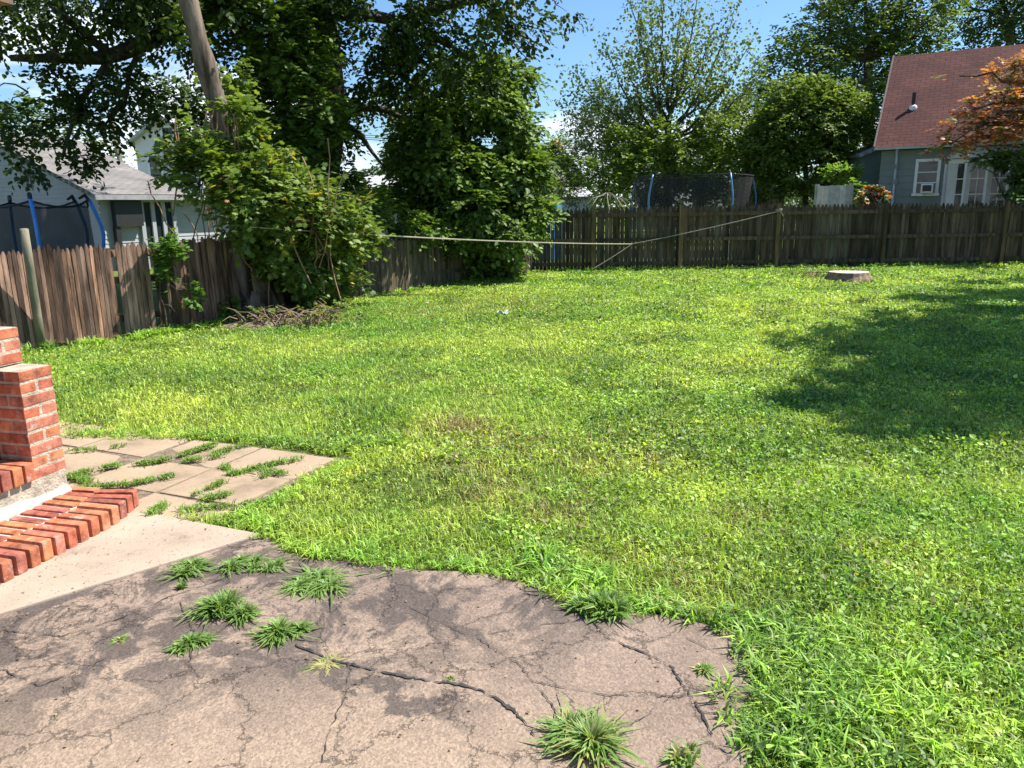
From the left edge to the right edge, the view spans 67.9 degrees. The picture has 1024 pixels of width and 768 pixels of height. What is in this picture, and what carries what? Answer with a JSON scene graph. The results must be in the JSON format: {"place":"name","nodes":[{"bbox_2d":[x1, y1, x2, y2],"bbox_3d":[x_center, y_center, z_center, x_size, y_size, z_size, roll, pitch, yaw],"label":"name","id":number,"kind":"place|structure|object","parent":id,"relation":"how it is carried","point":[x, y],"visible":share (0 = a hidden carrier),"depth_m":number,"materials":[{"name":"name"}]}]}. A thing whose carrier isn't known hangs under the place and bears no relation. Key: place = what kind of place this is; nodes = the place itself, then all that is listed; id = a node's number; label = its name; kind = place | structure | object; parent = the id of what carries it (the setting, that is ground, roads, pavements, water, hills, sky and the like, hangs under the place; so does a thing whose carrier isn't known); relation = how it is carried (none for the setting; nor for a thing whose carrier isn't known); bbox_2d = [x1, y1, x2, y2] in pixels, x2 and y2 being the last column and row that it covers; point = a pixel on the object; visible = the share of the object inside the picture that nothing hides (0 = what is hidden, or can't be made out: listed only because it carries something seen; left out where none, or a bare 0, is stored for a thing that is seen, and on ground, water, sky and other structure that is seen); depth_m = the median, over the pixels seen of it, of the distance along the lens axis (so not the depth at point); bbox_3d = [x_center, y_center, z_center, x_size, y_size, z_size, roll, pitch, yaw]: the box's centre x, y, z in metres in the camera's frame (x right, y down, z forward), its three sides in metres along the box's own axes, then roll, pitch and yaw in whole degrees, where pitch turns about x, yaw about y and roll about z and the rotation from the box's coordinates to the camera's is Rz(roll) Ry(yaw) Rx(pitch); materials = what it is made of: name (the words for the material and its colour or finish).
{"place":"outdoors","nodes":[
{"label":"outdoors","id":0,"kind":"place"},
{"bbox_2d":[0,135,228,270],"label":"grey gabled house","id":1,"kind":"structure","parent":0,"point":[129,209],"depth_m":22.63,"materials":[{"name":"grey"}]},
{"bbox_2d":[140,200,178,267],"bbox_3d":[-10.643,-4.559,22.983,0.100,2.032,1.214,7,15,31],"label":"sliding door","id":2,"kind":"structure","parent":1,"relation":"in","point":[154,223],"depth_m":22.84,"materials":[{"name":"white glass"}]},
{"bbox_2d":[125,115,205,196],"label":"white two storey house","id":3,"kind":"structure","parent":0,"point":[142,145],"depth_m":38.23,"materials":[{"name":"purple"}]},
{"bbox_2d":[146,153,163,177],"bbox_3d":[-18.020,-10.919,38.405,0.810,1.400,0.097,-1,13,0],"label":"window","id":4,"kind":"structure","parent":3,"relation":"in","point":[151,164],"depth_m":38.41,"materials":[{"name":"white paint"}]},
{"bbox_2d":[160,125,173,139],"bbox_3d":[-17.242,-12.566,38.028,0.760,0.700,0.097,-1,13,0],"label":"window","id":5,"kind":"structure","parent":3,"relation":"in","point":[169,129],"depth_m":38.02,"materials":[{"name":"white paint"}]},
{"bbox_2d":[59,420,344,522],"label":"paver path","id":6,"kind":"structure","parent":0,"point":[246,485],"depth_m":4.85,"materials":[{"name":"concrete"}]},
{"bbox_2d":[66,440,304,515],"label":"grass tufts","id":7,"kind":"object","parent":6,"relation":"on","point":[77,475],"visible":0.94,"depth_m":4.69,"materials":[{"name":"green plant"}]},
{"bbox_2d":[0,534,767,767],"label":"driveway","id":8,"kind":"structure","parent":0,"point":[214,703],"depth_m":2.65,"materials":[{"name":"concrete"}]},
{"bbox_2d":[108,633,129,645],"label":"weed clump","id":9,"kind":"object","parent":8,"relation":"on","point":[121,638],"visible":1,"depth_m":2.90,"materials":[{"name":"green plant"}]},
{"bbox_2d":[174,582,188,589],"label":"weed clump","id":10,"kind":"object","parent":8,"relation":"on","point":[182,585],"visible":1,"depth_m":3.29,"materials":[{"name":"green plant"}]},
{"bbox_2d":[163,631,223,658],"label":"weed clump","id":11,"kind":"object","parent":8,"relation":"on","point":[187,642],"visible":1,"depth_m":2.86,"materials":[{"name":"green plant"}]},
{"bbox_2d":[155,555,259,584],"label":"weed clump","id":12,"kind":"object","parent":8,"relation":"on","point":[186,567],"visible":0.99,"depth_m":3.46,"materials":[{"name":"green plant"}]},
{"bbox_2d":[172,585,264,630],"bbox_3d":[-1.182,0.894,3.059,0.393,0.097,0.332,10,17,38],"label":"weed clump","id":13,"kind":"object","parent":8,"relation":"on","point":[223,603],"visible":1,"depth_m":3.06,"materials":[{"name":"green plant"}]},
{"bbox_2d":[233,549,292,574],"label":"weed clump","id":14,"kind":"object","parent":8,"relation":"on","point":[255,563],"visible":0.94,"depth_m":3.49,"materials":[{"name":"green plant"}]},
{"bbox_2d":[247,613,325,652],"bbox_3d":[-0.873,0.933,2.927,0.308,0.073,0.267,-8,15,-28],"label":"weed clump","id":15,"kind":"object","parent":8,"relation":"on","point":[278,630],"visible":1,"depth_m":2.91,"materials":[{"name":"green plant"}]},
{"bbox_2d":[267,561,375,607],"bbox_3d":[-0.854,0.852,3.319,0.458,0.055,0.369,4,14,20],"label":"weed clump","id":16,"kind":"object","parent":8,"relation":"on","point":[321,584],"visible":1,"depth_m":3.29,"materials":[{"name":"green plant"}]},
{"bbox_2d":[297,651,346,676],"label":"weed clump","id":17,"kind":"object","parent":8,"relation":"on","point":[321,664],"visible":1,"depth_m":2.73,"materials":[{"name":"yellow plant"}]},
{"bbox_2d":[1,510,736,767],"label":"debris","id":18,"kind":"object","parent":8,"relation":"on","point":[55,714],"visible":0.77,"depth_m":2.80,"materials":[{"name":"brown plant"}]},
{"bbox_2d":[1,567,739,761],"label":"driveway cracks","id":19,"kind":"object","parent":8,"relation":"on","point":[508,706],"visible":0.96,"depth_m":2.66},
{"bbox_2d":[445,675,455,680],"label":"weed clump","id":20,"kind":"object","parent":8,"relation":"on","point":[449,677],"visible":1,"depth_m":2.64,"materials":[{"name":"green plant"}]},
{"bbox_2d":[523,691,649,767],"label":"weed clump","id":21,"kind":"object","parent":8,"relation":"on","point":[582,734],"visible":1,"depth_m":2.29,"materials":[{"name":"green plant"}]},
{"bbox_2d":[551,585,636,623],"bbox_3d":[0.366,0.870,3.056,0.360,0.105,0.270,10,17,38],"label":"weed clump","id":22,"kind":"object","parent":8,"relation":"on","point":[610,607],"visible":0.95,"depth_m":3.04,"materials":[{"name":"green plant"}]},
{"bbox_2d":[657,735,707,767],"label":"weed clump","id":23,"kind":"object","parent":8,"relation":"on","point":[677,755],"visible":1,"depth_m":2.23,"materials":[{"name":"green plant"}]},
{"bbox_2d":[687,662,715,678],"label":"weed clump","id":24,"kind":"object","parent":8,"relation":"on","point":[700,668],"visible":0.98,"depth_m":2.66,"materials":[{"name":"green plant"}]},
{"bbox_2d":[343,175,448,241],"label":"pale roofed garage","id":25,"kind":"structure","parent":0,"point":[376,179],"depth_m":27.21,"materials":[{"name":"grey"}]},
{"bbox_2d":[0,0,1023,206],"label":"sky","id":26,"kind":"structure","parent":0,"point":[578,48],"materials":[{"name":"blue"}]},
{"bbox_2d":[20,217,1023,767],"bbox_3d":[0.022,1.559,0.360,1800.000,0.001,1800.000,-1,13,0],"label":"ground","id":27,"kind":"structure","parent":0,"point":[538,467],"depth_m":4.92,"materials":[{"name":"green plant"}]},
{"bbox_2d":[19,228,45,349],"bbox_3d":[-5.692,-1.060,9.053,0.103,1.564,0.389,-10,16,-33],"label":"wooden pole","id":28,"kind":"object","parent":27,"relation":"on","point":[33,289],"visible":0.85,"depth_m":8.99,"materials":[{"name":"brown wood"}]},
{"bbox_2d":[0,192,105,276],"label":"trampoline","id":29,"kind":"object","parent":27,"relation":"on","point":[66,225],"visible":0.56,"depth_m":12.12,"materials":[{"name":"black fabric"}]},
{"bbox_2d":[1,87,131,171],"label":"tree","id":30,"kind":"object","parent":27,"relation":"on","point":[42,105],"visible":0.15,"depth_m":46.90,"materials":[{"name":"green plant"}]},
{"bbox_2d":[0,510,258,615],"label":"concrete slab","id":31,"kind":"structure","parent":27,"relation":"on","point":[138,549],"depth_m":3.60,"materials":[{"name":"beige concrete"}]},
{"bbox_2d":[0,0,13,5],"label":"brown eave house","id":32,"kind":"structure","parent":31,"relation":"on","point":[5,2],"depth_m":3.65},
{"bbox_2d":[0,326,138,582],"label":"brick steps","id":33,"kind":"structure","parent":31,"relation":"on","point":[47,512],"depth_m":4.05,"materials":[{"name":"red brick"}]},
{"bbox_2d":[124,71,208,156],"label":"tree","id":34,"kind":"object","parent":27,"relation":"on","point":[170,93],"visible":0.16,"depth_m":51.12,"materials":[{"name":"green plant"}]},
{"bbox_2d":[0,234,532,348],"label":"stockade fence","id":35,"kind":"object","parent":27,"relation":"on","point":[208,264],"visible":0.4,"depth_m":10.07,"materials":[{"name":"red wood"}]},
{"bbox_2d":[145,227,250,328],"bbox_3d":[-4.435,-1.451,10.736,0.682,1.527,1.688,3,13,14],"label":"fence ivy","id":36,"kind":"object","parent":35,"relation":"attached to","point":[165,248],"visible":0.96,"depth_m":10.20,"materials":[{"name":"green plant"}]},
{"bbox_2d":[134,0,400,315],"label":"vine covered tree","id":37,"kind":"object","parent":27,"relation":"on","point":[225,156],"visible":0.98,"depth_m":11.15,"materials":[{"name":"green plant"}]},
{"bbox_2d":[221,319,316,329],"bbox_3d":[-3.571,-0.862,10.997,1.971,0.130,0.886,-1,13,0],"label":"soil mound","id":38,"kind":"object","parent":27,"relation":"on","point":[252,325],"visible":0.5,"depth_m":10.84,"materials":[{"name":"brown soil"}]},
{"bbox_2d":[0,0,588,204],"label":"oak tree","id":39,"kind":"object","parent":27,"relation":"on","point":[402,54],"visible":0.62,"depth_m":13.35,"materials":[{"name":"green plant"}]},
{"bbox_2d":[223,296,367,326],"bbox_3d":[-3.105,-0.964,10.980,2.040,0.632,1.268,-6,14,-20],"label":"brush heap","id":40,"kind":"object","parent":27,"relation":"on","point":[326,314],"visible":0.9,"depth_m":10.88,"materials":[{"name":"brown plant"}]},
{"bbox_2d":[201,0,400,263],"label":"maple tree","id":41,"kind":"object","parent":27,"relation":"on","point":[308,132],"visible":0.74,"depth_m":12.92,"materials":[{"name":"green plant"}]},
{"bbox_2d":[13,111,684,161],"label":"trees","id":42,"kind":"object","parent":27,"relation":"on","point":[119,158],"visible":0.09,"depth_m":43.06,"materials":[{"name":"green plant"}]},
{"bbox_2d":[341,153,386,175],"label":"tree","id":43,"kind":"object","parent":27,"relation":"on","point":[370,172],"visible":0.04,"depth_m":47.76,"materials":[{"name":"green plant"}]},
{"bbox_2d":[354,174,479,262],"bbox_3d":[-2.147,-3.071,15.593,3.668,2.450,1.935,-8,15,-27],"label":"leafy shrub","id":44,"kind":"object","parent":27,"relation":"on","point":[414,223],"visible":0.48,"depth_m":15.52,"materials":[{"name":"green plant"}]},
{"bbox_2d":[374,38,570,281],"bbox_3d":[-1.001,-4.812,17.416,4.604,5.874,4.550,-1,13,0],"label":"bushy tree","id":45,"kind":"object","parent":27,"relation":"on","point":[481,192],"visible":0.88,"depth_m":16.46,"materials":[{"name":"green plant"}]},
{"bbox_2d":[97,167,856,224],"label":"woods","id":46,"kind":"object","parent":27,"relation":"on","point":[797,202],"visible":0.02,"depth_m":67.25,"materials":[{"name":"green plant"}]},
{"bbox_2d":[250,209,782,270],"bbox_3d":[0.643,-2.893,16.232,13.718,1.512,3.047,-11,17,-38],"label":"clothesline","id":47,"kind":"object","parent":27,"relation":"on","point":[778,210],"visible":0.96,"depth_m":15.77,"materials":[{"name":"fabric"}]},
{"bbox_2d":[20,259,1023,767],"bbox_3d":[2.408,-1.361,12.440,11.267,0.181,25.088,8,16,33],"label":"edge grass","id":48,"kind":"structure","parent":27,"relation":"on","point":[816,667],"depth_m":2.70,"materials":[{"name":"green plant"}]},
{"bbox_2d":[461,140,584,186],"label":"tree","id":49,"kind":"object","parent":27,"relation":"on","point":[556,166],"visible":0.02,"depth_m":57.10,"materials":[{"name":"green plant"}]},
{"bbox_2d":[529,131,582,202],"bbox_3d":[1.564,-8.472,33.083,2.641,4.998,2.944,8,16,34],"label":"shrub","id":50,"kind":"object","parent":27,"relation":"on","point":[552,148],"visible":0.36,"depth_m":32.49,"materials":[{"name":"green plant"}]},
{"bbox_2d":[549,75,666,210],"bbox_3d":[3.912,-8.789,30.333,5.139,6.799,3.742,-1,13,0],"label":"evergreen tree","id":51,"kind":"object","parent":27,"relation":"on","point":[570,180],"visible":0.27,"depth_m":30.00,"materials":[{"name":"green plant"}]},
{"bbox_2d":[577,192,639,259],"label":"garden dome","id":52,"kind":"structure","parent":27,"relation":"on","point":[609,194],"depth_m":23.20,"materials":[{"name":"grey metal"}]},
{"bbox_2d":[545,0,770,241],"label":"upright tree","id":53,"kind":"object","parent":27,"relation":"on","point":[635,107],"visible":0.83,"depth_m":28.07,"materials":[{"name":"green plant"}]},
{"bbox_2d":[573,109,761,251],"bbox_3d":[5.748,-7.320,27.681,7.231,5.090,3.323,-1,13,0],"label":"shrub","id":54,"kind":"object","parent":27,"relation":"on","point":[624,157],"visible":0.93,"depth_m":27.09,"materials":[{"name":"green plant"}]},
{"bbox_2d":[615,129,771,200],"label":"tree","id":55,"kind":"object","parent":27,"relation":"on","point":[690,159],"visible":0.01,"depth_m":47.27,"materials":[{"name":"green plant"}]},
{"bbox_2d":[631,169,756,253],"bbox_3d":[6.189,-5.814,25.911,4.324,2.706,4.264,-1,13,0],"label":"trampoline","id":56,"kind":"object","parent":27,"relation":"on","point":[730,189],"visible":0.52,"depth_m":24.09,"materials":[{"name":"black fabric"}]},
{"bbox_2d":[608,75,801,205],"bbox_3d":[8.374,-9.595,32.743,8.431,7.193,4.973,-1,13,0],"label":"tree","id":57,"kind":"object","parent":27,"relation":"on","point":[760,90],"visible":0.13,"depth_m":32.30,"materials":[{"name":"green plant"}]},
{"bbox_2d":[736,187,784,248],"bbox_3d":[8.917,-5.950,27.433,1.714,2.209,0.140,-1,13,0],"label":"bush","id":58,"kind":"object","parent":27,"relation":"on","point":[769,202],"visible":0.13,"depth_m":27.25,"materials":[{"name":"green plant"}]},
{"bbox_2d":[532,201,1023,270],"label":"picket fence","id":59,"kind":"object","parent":27,"relation":"on","point":[997,235],"visible":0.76,"depth_m":19.46,"materials":[{"name":"brown wood"}]},
{"bbox_2d":[729,68,882,225],"bbox_3d":[10.215,-7.679,26.460,5.097,6.211,3.864,-1,13,0],"label":"rounded tree","id":60,"kind":"object","parent":27,"relation":"on","point":[819,139],"visible":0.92,"depth_m":25.60,"materials":[{"name":"green plant"}]},
{"bbox_2d":[794,269,863,278],"bbox_3d":[7.003,-2.419,16.702,1.488,0.227,0.689,-1,13,0],"label":"dry stick pile","id":61,"kind":"object","parent":27,"relation":"on","point":[811,275],"visible":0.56,"depth_m":16.60,"materials":[{"name":"brown wood"}]},
{"bbox_2d":[814,183,853,256],"bbox_3d":[9.588,-4.884,22.823,1.086,2.188,0.147,7,15,31],"label":"plank fence","id":62,"kind":"object","parent":27,"relation":"on","point":[830,194],"visible":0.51,"depth_m":22.60,"materials":[{"name":"grey wood"}]},
{"bbox_2d":[816,161,868,205],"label":"shrub","id":63,"kind":"object","parent":27,"relation":"on","point":[841,173],"visible":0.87,"depth_m":23.39,"materials":[{"name":"green plant"}]},
{"bbox_2d":[823,271,872,282],"bbox_3d":[7.127,-2.268,16.138,1.037,0.225,0.974,8,16,33],"label":"tree stump","id":64,"kind":"object","parent":27,"relation":"on","point":[852,276],"visible":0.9,"depth_m":15.88,"materials":[{"name":"grey wood"}]},
{"bbox_2d":[742,0,980,159],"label":"shade tree","id":65,"kind":"object","parent":27,"relation":"on","point":[877,44],"visible":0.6,"depth_m":41.07,"materials":[{"name":"green plant"}]},
{"bbox_2d":[851,184,891,206],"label":"flowering shrub","id":66,"kind":"object","parent":27,"relation":"on","point":[878,192],"visible":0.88,"depth_m":20.85,"materials":[{"name":"orange plant"}]},
{"bbox_2d":[822,44,1023,252],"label":"blue green house","id":67,"kind":"structure","parent":27,"relation":"on","point":[918,101],"depth_m":22.97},
{"bbox_2d":[911,158,941,195],"bbox_3d":[12.293,-6.120,22.517,0.726,1.065,0.097,7,15,29],"label":"window","id":68,"kind":"structure","parent":67,"relation":"in","point":[926,172],"depth_m":22.52,"materials":[{"name":"white paint"}]},
{"bbox_2d":[940,144,1023,232],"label":"bow window","id":69,"kind":"structure","parent":67,"relation":"in","point":[960,185],"depth_m":21.80,"materials":[{"name":"white glass"}]},
{"bbox_2d":[919,49,1023,163],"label":"japanese maple","id":70,"kind":"object","parent":27,"relation":"on","point":[997,123],"visible":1,"depth_m":19.90,"materials":[{"name":"orange plant"}]},
{"bbox_2d":[930,0,1023,51],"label":"shade tree","id":71,"kind":"object","parent":27,"relation":"on","point":[1007,21],"visible":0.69,"depth_m":44.13,"materials":[{"name":"green plant"}]},
{"bbox_2d":[964,144,1023,204],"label":"shrub","id":72,"kind":"object","parent":27,"relation":"on","point":[1016,194],"visible":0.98,"depth_m":20.00,"materials":[{"name":"green plant"}]},
{"bbox_2d":[535,205,561,260],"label":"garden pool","id":73,"kind":"structure","parent":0,"point":[560,206],"depth_m":23.55,"materials":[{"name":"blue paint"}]},
{"bbox_2d":[535,166,592,231],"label":"distant peach house","id":74,"kind":"structure","parent":0,"point":[580,203],"depth_m":51.65,"materials":[{"name":"beige"}]}
]}

